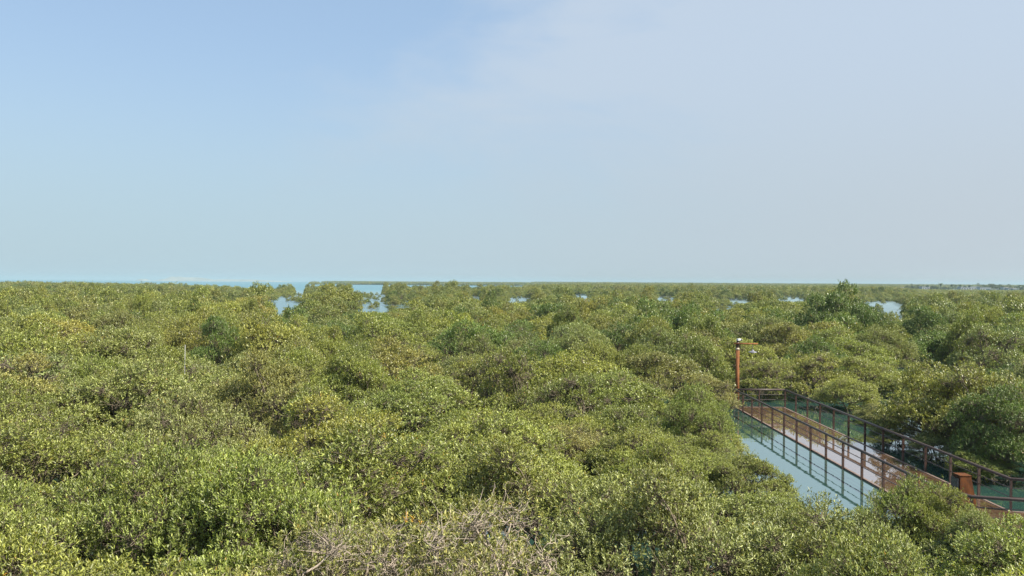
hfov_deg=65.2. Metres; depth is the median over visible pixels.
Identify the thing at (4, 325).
mangrove tree
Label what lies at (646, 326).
mangrove tree
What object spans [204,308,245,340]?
mangrove tree
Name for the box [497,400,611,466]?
mangrove tree
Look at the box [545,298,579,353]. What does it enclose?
mangrove tree
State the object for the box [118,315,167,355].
mangrove tree
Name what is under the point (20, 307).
mangrove tree
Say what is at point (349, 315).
mangrove tree
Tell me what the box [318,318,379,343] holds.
mangrove tree
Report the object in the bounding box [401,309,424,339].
mangrove tree
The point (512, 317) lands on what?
mangrove tree
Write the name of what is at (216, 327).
mangrove tree
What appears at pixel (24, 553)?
mangrove tree
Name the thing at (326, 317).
mangrove tree
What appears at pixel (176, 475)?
mangrove tree
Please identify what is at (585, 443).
mangrove tree
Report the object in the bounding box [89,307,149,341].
mangrove tree
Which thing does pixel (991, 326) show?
mangrove tree
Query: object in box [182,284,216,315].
mangrove tree
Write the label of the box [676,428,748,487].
mangrove tree
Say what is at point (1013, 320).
mangrove tree
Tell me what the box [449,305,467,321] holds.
mangrove tree
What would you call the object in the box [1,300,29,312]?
mangrove tree
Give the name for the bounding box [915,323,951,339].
mangrove tree
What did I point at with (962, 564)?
mangrove tree
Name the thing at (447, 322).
mangrove tree
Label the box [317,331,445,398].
mangrove tree
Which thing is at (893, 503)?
mangrove tree
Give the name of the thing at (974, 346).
mangrove tree
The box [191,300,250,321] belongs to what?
mangrove tree
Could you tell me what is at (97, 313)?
mangrove tree
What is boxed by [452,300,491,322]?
mangrove tree
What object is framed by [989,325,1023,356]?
mangrove tree
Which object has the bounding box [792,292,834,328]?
mangrove tree
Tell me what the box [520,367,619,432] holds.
mangrove tree
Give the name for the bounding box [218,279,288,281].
island
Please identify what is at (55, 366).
mangrove tree
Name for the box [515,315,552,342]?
mangrove tree
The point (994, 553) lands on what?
mangrove tree
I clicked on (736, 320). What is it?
mangrove tree
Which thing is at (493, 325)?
mangrove tree
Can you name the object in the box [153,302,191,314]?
mangrove tree
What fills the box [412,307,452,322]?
mangrove tree
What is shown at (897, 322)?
mangrove tree
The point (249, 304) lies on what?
mangrove tree
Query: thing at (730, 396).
mangrove tree
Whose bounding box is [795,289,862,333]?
mangrove tree
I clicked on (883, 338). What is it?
mangrove tree
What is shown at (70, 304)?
mangrove tree
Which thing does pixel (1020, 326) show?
mangrove tree
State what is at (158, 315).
mangrove tree
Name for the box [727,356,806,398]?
mangrove tree
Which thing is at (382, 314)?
mangrove tree
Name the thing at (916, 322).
mangrove tree
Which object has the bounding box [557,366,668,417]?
mangrove tree
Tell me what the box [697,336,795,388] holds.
mangrove tree
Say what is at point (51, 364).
mangrove tree
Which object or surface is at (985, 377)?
mangrove tree
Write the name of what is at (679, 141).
sky
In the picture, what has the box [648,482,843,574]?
mangrove tree
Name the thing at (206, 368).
mangrove tree
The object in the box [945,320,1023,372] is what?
mangrove tree
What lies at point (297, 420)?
mangrove tree
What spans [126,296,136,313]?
mangrove tree
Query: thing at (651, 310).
mangrove tree
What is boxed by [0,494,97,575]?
mangrove tree
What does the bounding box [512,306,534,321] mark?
mangrove tree
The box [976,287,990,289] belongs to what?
house
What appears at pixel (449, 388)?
mangrove tree
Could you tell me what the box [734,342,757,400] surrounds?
lamp post
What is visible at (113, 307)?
mangrove tree
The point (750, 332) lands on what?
mangrove tree
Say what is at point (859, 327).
mangrove tree
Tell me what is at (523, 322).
mangrove tree
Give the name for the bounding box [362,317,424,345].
mangrove tree
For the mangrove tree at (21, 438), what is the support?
on the water
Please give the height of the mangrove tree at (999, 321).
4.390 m
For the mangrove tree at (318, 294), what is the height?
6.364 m
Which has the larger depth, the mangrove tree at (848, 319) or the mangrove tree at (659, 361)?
the mangrove tree at (848, 319)
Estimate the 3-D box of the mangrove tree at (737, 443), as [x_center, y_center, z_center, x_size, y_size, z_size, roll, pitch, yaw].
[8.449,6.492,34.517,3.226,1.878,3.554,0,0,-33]
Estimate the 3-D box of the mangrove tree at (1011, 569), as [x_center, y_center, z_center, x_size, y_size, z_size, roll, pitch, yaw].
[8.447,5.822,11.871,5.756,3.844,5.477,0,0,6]
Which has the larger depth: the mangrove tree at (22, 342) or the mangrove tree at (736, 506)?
the mangrove tree at (22, 342)
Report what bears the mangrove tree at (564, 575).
on the water
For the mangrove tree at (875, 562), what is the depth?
12.45 m
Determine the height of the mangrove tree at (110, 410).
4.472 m
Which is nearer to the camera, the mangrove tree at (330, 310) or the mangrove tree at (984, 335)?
the mangrove tree at (984, 335)
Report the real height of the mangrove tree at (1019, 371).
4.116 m
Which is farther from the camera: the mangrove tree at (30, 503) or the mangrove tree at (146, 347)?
the mangrove tree at (146, 347)
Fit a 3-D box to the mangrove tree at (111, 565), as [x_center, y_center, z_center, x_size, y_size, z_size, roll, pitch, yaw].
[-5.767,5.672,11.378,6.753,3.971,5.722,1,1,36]
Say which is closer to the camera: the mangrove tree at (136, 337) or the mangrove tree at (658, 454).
the mangrove tree at (658, 454)
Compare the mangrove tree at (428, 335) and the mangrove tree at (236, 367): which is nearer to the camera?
the mangrove tree at (236, 367)
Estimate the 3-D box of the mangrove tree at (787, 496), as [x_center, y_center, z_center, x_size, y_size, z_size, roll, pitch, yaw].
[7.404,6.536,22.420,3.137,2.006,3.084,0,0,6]
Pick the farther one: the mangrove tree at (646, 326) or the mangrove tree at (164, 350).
the mangrove tree at (646, 326)
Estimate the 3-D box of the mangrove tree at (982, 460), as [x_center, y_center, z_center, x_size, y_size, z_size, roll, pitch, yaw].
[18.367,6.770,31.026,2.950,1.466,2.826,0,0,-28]
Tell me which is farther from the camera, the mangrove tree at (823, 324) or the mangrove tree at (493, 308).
the mangrove tree at (493, 308)
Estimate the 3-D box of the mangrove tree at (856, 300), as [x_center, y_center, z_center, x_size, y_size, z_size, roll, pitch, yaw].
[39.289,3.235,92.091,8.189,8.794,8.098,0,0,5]
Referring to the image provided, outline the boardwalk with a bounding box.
[734,389,1023,532]
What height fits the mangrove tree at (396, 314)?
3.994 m
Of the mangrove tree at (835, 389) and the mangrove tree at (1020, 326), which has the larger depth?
the mangrove tree at (1020, 326)
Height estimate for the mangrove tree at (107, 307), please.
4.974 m
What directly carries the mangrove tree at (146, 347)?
on the water
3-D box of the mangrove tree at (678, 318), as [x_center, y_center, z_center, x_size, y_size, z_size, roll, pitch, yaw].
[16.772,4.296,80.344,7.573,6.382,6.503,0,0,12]
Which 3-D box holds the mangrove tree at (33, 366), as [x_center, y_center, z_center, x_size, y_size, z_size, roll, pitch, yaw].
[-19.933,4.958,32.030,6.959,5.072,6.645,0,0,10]
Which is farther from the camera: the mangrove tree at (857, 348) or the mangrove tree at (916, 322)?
the mangrove tree at (916, 322)
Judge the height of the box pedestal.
1.093 m
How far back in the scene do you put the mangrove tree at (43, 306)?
103.14 m
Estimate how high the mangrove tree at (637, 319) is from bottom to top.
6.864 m
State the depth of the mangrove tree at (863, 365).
53.12 m
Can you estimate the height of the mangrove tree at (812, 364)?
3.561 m
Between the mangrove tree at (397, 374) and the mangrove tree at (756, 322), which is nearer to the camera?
the mangrove tree at (397, 374)
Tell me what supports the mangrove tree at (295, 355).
on the water
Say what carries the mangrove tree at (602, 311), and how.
on the water
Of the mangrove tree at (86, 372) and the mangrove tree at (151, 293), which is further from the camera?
the mangrove tree at (151, 293)
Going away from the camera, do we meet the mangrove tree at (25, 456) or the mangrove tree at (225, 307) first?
the mangrove tree at (25, 456)
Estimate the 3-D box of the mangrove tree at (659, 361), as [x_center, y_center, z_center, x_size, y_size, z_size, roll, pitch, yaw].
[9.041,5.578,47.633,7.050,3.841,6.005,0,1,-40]
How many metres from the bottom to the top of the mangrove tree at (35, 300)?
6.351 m
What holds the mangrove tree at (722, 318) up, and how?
on the water
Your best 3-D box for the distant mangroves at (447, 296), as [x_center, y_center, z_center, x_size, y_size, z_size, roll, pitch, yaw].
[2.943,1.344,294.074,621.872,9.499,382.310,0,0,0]
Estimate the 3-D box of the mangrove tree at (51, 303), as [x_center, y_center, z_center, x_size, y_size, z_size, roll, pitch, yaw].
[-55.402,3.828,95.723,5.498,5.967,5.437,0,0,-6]
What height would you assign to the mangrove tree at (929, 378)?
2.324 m
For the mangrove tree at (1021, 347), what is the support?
on the water
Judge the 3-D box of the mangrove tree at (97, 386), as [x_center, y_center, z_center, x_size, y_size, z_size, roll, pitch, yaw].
[-14.763,5.108,33.035,8.452,4.879,7.901,0,0,-34]
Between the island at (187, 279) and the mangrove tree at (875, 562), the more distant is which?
the island at (187, 279)
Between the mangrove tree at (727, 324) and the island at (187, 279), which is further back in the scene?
the island at (187, 279)
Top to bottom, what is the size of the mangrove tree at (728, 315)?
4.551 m
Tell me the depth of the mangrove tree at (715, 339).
66.90 m
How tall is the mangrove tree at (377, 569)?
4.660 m
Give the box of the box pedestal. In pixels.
[951,473,976,508]
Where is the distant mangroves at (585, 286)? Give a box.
[0,280,1023,294]
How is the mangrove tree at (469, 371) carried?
on the water
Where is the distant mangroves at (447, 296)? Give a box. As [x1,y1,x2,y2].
[0,280,1023,333]
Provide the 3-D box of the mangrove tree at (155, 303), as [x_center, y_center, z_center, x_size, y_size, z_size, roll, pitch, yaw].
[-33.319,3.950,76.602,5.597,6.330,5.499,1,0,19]
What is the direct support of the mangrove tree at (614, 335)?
on the water
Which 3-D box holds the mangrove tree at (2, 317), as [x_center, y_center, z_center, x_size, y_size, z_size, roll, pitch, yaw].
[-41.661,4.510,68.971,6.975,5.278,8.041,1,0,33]
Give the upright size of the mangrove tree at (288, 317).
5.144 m
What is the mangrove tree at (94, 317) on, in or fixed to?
on the water
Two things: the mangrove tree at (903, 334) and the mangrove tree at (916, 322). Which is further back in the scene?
the mangrove tree at (916, 322)
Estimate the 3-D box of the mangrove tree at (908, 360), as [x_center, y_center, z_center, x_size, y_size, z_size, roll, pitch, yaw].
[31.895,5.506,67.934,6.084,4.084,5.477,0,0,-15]
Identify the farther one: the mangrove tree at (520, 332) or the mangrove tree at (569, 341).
the mangrove tree at (520, 332)
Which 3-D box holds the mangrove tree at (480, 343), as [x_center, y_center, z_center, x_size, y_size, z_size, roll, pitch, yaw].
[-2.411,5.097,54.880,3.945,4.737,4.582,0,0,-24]
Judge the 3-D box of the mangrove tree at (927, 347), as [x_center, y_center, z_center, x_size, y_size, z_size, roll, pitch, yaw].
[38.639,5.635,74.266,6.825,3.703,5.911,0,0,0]
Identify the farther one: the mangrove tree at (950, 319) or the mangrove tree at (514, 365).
the mangrove tree at (950, 319)
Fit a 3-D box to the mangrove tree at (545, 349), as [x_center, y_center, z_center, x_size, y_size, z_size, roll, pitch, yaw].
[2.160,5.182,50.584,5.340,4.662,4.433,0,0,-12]
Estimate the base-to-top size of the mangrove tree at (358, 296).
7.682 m
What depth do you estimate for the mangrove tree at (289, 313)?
71.67 m
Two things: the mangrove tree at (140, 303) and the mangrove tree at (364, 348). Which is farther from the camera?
the mangrove tree at (140, 303)
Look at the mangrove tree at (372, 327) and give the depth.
59.66 m
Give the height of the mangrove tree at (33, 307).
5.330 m
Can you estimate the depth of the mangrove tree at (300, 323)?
59.54 m
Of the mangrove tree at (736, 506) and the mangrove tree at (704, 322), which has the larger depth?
the mangrove tree at (704, 322)
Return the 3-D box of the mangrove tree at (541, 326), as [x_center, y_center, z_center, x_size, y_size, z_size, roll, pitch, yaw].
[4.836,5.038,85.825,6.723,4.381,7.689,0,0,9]
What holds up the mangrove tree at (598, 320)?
on the water
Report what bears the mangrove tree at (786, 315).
on the water
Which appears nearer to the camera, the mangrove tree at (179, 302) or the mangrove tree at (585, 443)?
the mangrove tree at (585, 443)
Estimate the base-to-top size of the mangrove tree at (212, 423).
4.716 m
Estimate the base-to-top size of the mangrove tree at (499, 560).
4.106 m
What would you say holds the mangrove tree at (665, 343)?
on the water
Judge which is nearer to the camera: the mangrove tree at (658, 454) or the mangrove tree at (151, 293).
the mangrove tree at (658, 454)
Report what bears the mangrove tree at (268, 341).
on the water
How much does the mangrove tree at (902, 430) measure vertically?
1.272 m
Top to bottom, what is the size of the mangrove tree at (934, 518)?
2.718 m
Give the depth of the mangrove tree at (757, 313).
98.40 m
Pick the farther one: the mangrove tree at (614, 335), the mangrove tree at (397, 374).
the mangrove tree at (614, 335)
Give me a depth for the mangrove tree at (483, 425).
25.51 m
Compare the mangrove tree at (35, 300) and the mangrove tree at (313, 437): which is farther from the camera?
the mangrove tree at (35, 300)
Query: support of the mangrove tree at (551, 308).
on the water
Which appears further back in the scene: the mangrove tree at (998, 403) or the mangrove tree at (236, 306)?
the mangrove tree at (236, 306)
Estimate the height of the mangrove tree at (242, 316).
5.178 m
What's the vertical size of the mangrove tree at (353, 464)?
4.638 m
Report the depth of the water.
36.05 m
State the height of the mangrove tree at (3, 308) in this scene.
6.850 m
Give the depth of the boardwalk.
34.25 m
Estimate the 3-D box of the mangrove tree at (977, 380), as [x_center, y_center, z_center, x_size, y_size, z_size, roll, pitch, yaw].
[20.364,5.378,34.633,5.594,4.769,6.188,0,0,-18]
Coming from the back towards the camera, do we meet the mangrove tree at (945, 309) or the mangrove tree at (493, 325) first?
the mangrove tree at (945, 309)
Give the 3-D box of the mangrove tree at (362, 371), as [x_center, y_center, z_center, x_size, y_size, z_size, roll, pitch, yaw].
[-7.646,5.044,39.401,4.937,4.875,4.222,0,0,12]
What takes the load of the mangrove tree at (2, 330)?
on the water
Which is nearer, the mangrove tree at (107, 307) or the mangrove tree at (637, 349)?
the mangrove tree at (637, 349)
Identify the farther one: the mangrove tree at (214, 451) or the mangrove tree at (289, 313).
the mangrove tree at (289, 313)
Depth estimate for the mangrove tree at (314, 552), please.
13.87 m
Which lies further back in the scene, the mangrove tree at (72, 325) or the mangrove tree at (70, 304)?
the mangrove tree at (70, 304)
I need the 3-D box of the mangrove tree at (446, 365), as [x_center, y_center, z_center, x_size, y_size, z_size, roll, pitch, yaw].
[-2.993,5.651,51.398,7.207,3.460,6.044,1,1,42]
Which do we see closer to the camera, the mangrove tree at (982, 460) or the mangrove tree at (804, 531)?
the mangrove tree at (804, 531)
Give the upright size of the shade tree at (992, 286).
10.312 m
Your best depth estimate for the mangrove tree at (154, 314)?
82.97 m
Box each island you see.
[155,277,217,280]
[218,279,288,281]
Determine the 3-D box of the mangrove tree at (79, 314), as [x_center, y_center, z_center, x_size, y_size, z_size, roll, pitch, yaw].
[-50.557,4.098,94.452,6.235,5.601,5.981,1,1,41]
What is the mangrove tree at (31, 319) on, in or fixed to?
on the water
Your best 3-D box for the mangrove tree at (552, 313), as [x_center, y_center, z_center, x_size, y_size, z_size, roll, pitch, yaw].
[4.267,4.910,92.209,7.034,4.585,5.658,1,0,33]
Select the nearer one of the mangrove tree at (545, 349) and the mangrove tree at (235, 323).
the mangrove tree at (545, 349)
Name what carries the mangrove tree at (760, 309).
on the water
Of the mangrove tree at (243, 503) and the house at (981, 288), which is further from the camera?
the house at (981, 288)
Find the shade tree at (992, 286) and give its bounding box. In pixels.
[988,284,999,288]
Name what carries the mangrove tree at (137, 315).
on the water
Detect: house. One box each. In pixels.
[918,286,929,289]
[957,286,981,289]
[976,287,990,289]
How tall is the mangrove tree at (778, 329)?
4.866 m
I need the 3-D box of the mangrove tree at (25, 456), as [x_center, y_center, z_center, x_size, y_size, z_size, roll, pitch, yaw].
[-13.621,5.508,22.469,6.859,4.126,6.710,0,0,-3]
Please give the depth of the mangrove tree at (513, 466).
19.14 m
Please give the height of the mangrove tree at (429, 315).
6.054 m
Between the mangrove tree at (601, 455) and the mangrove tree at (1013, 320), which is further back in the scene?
the mangrove tree at (1013, 320)
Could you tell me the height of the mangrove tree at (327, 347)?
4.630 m
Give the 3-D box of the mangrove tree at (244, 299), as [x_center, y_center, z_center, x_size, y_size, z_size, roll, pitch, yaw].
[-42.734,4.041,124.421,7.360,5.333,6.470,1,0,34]
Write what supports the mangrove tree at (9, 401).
on the water
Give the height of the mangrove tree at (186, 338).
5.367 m
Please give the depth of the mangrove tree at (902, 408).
36.19 m
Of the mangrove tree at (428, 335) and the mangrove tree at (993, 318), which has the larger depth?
the mangrove tree at (993, 318)
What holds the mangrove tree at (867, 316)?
on the water
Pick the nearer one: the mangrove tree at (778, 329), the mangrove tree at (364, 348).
the mangrove tree at (364, 348)
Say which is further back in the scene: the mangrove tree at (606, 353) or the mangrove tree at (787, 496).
the mangrove tree at (606, 353)
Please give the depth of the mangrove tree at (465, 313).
94.85 m
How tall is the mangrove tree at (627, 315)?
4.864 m
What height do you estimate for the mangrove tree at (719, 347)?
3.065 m
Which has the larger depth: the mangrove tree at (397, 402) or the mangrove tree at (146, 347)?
the mangrove tree at (146, 347)
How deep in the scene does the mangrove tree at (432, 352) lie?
55.55 m
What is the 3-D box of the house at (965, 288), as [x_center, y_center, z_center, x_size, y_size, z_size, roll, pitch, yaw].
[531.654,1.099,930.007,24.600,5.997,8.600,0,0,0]
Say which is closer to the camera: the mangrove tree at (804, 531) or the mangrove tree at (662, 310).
the mangrove tree at (804, 531)
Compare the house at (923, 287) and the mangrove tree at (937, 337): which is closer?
the mangrove tree at (937, 337)
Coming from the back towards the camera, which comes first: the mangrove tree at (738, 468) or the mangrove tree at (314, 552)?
the mangrove tree at (738, 468)
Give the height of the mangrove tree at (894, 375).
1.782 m
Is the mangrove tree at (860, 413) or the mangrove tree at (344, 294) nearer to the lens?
the mangrove tree at (860, 413)
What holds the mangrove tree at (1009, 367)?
on the water
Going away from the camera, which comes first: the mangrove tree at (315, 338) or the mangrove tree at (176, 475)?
the mangrove tree at (176, 475)
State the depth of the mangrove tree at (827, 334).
67.14 m
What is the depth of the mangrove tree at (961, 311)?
104.82 m
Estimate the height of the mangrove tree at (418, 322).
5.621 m
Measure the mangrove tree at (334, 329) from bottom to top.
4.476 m
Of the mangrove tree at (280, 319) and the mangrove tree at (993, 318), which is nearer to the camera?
the mangrove tree at (280, 319)
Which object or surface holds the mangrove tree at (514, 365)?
on the water
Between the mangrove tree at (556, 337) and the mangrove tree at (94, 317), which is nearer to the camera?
the mangrove tree at (556, 337)
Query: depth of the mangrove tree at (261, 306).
127.78 m
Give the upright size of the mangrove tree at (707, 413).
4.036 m
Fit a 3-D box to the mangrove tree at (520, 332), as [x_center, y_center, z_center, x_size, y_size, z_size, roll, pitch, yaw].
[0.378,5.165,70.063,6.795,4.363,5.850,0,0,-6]
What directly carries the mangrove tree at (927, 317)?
on the water
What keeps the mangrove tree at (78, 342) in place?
on the water
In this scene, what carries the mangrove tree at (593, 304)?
on the water
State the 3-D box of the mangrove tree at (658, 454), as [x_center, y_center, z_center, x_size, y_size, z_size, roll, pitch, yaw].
[4.575,5.959,24.317,3.958,3.249,3.726,0,0,-26]
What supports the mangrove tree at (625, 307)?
on the water
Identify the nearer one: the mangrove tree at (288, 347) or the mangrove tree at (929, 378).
the mangrove tree at (288, 347)
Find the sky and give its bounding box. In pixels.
[0,0,1023,284]
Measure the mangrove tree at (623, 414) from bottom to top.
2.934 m
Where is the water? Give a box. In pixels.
[0,280,1023,575]
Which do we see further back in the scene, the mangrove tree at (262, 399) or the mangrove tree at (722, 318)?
the mangrove tree at (722, 318)
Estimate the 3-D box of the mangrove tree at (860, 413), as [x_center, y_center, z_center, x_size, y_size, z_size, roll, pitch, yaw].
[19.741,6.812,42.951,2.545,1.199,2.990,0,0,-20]
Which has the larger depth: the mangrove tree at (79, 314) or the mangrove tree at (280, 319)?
the mangrove tree at (79, 314)
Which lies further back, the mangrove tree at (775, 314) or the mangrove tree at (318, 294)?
the mangrove tree at (318, 294)
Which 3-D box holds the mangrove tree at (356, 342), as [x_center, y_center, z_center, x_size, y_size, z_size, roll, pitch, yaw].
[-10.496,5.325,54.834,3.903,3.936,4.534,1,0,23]
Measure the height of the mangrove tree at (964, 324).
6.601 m
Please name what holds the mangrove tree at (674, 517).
on the water
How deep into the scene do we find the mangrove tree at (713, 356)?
53.29 m
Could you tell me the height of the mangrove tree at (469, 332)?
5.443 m
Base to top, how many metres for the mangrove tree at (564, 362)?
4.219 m
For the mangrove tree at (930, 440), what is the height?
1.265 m
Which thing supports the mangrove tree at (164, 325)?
on the water
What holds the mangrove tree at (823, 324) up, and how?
on the water
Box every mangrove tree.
[0,291,18,321]
[0,315,83,375]
[0,321,11,338]
[0,321,64,356]
[0,348,104,414]
[0,348,113,436]
[0,374,100,481]
[0,407,135,527]
[0,416,61,487]
[0,459,54,531]
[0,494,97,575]
[0,519,78,575]
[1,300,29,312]
[1,307,88,339]
[1,310,44,329]
[1,349,83,383]
[5,295,28,313]
[10,294,52,317]
[16,303,44,318]
[19,534,219,575]
[34,285,60,312]
[34,318,127,354]
[38,429,248,575]
[40,296,60,314]
[40,353,248,462]
[43,328,128,364]
[57,348,127,415]
[60,299,80,313]
[61,300,98,322]
[68,324,169,373]
[80,310,113,326]
[89,304,117,314]
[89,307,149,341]
[89,309,114,318]
[89,438,289,561]
[101,353,182,436]
[105,301,126,311]
[106,378,273,470]
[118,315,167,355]
[118,443,377,575]
[122,310,146,327]
[125,327,161,362]
[125,343,213,382]
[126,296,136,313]
[132,289,160,314]
[132,293,155,318]
[143,296,181,324]
[144,309,176,318]
[145,311,168,325]
[150,310,181,336]
[153,297,191,319]
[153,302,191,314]
[156,317,229,374]
[162,301,231,350]
[177,357,232,397]
[179,412,484,575]
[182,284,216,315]
[185,315,246,366]
[185,343,331,449]
[186,350,283,429]
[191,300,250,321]
[202,304,248,345]
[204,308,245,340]
[212,498,436,575]
[215,303,255,323]
[220,305,317,369]
[229,297,246,306]
[235,294,275,314]
[235,297,263,318]
[235,310,259,347]
[238,386,431,518]
[248,345,342,427]
[252,305,322,345]
[261,321,333,353]
[261,329,336,388]
[263,373,373,457]
[269,309,290,328]
[280,309,325,337]
[281,308,296,319]
[294,482,577,575]
[295,290,331,310]
[308,333,349,368]
[310,282,355,307]
[312,304,364,327]
[312,306,344,324]
[312,342,391,406]
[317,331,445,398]
[317,342,401,416]
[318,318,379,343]
[318,324,345,346]
[339,283,367,311]
[341,313,367,322]
[343,307,422,364]
[346,373,475,438]
[351,338,373,356]
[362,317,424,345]
[365,311,401,320]
[374,422,635,575]
[375,558,453,574]
[381,361,405,379]
[386,362,487,435]
[388,311,408,318]
[390,298,443,325]
[392,340,450,380]
[394,400,590,515]
[400,306,431,336]
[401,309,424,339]
[405,323,461,357]
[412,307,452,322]
[418,316,517,363]
[422,306,473,355]
[425,350,505,390]
[434,349,526,407]
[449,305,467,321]
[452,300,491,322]
[453,329,498,377]
[460,308,480,323]
[462,343,560,416]
[469,309,511,327]
[475,305,511,326]
[481,315,517,352]
[491,333,549,361]
[493,300,526,329]
[497,318,548,337]
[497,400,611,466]
[502,324,546,347]
[505,347,629,400]
[505,421,608,482]
[510,333,571,386]
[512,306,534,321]
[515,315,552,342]
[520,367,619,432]
[522,566,584,575]
[524,302,586,322]
[527,311,556,328]
[532,319,580,337]
[538,318,609,352]
[538,449,796,575]
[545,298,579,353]
[551,320,617,358]
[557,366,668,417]
[560,335,628,374]
[574,422,714,491]
[578,294,612,313]
[581,399,680,451]
[583,309,625,323]
[587,302,638,333]
[587,313,625,350]
[599,319,639,353]
[599,431,715,519]
[607,307,637,325]
[607,341,672,392]
[620,311,676,347]
[620,350,719,407]
[624,294,679,348]
[626,321,698,368]
[647,307,658,317]
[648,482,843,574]
[656,378,739,455]
[658,307,671,316]
[659,300,703,333]
[666,323,734,387]
[674,307,737,343]
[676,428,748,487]
[679,314,729,348]
[680,373,746,412]
[682,327,722,354]
[686,422,749,455]
[689,345,750,372]
[696,448,800,499]
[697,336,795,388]
[713,310,736,321]
[718,307,751,334]
[719,321,741,335]
[723,487,933,575]
[727,311,801,360]
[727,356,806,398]
[731,484,822,525]
[737,314,787,336]
[740,311,766,324]
[744,305,787,325]
[753,321,813,363]
[755,311,803,359]
[760,306,800,321]
[769,349,854,397]
[781,331,848,381]
[782,521,984,575]
[788,322,858,353]
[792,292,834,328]
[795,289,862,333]
[800,312,866,335]
[804,321,853,343]
[808,375,889,411]
[811,334,899,381]
[815,356,909,392]
[830,279,889,330]
[832,310,864,333]
[849,467,956,566]
[851,303,886,332]
[853,403,896,424]
[854,322,920,377]
[864,310,914,347]
[865,369,904,393]
[868,354,976,446]
[868,419,918,441]
[869,331,926,368]
[887,320,909,331]
[890,482,979,572]
[897,304,948,339]
[899,304,938,334]
[900,433,955,459]
[901,329,952,365]
[906,369,947,395]
[909,356,1023,452]
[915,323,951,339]
[916,510,1023,575]
[917,506,1006,570]
[922,321,981,358]
[934,303,998,368]
[936,327,1007,369]
[937,307,960,318]
[938,310,963,326]
[940,380,1023,476]
[944,445,1019,478]
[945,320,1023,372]
[947,310,995,332]
[950,532,1023,575]
[958,306,1006,325]
[960,368,1005,410]
[966,548,1023,575]
[972,302,1005,327]
[981,359,1023,383]
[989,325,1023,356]
[990,354,1023,380]
[991,311,1023,332]
[991,316,1016,329]
[997,335,1023,356]
[1016,320,1023,328]
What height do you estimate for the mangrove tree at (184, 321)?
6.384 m
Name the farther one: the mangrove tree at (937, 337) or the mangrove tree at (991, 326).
the mangrove tree at (991, 326)
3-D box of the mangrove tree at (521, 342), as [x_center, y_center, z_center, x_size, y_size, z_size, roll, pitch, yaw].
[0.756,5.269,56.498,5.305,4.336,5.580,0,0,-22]
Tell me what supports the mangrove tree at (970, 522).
on the water
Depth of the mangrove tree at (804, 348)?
58.16 m
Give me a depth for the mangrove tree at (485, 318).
90.05 m

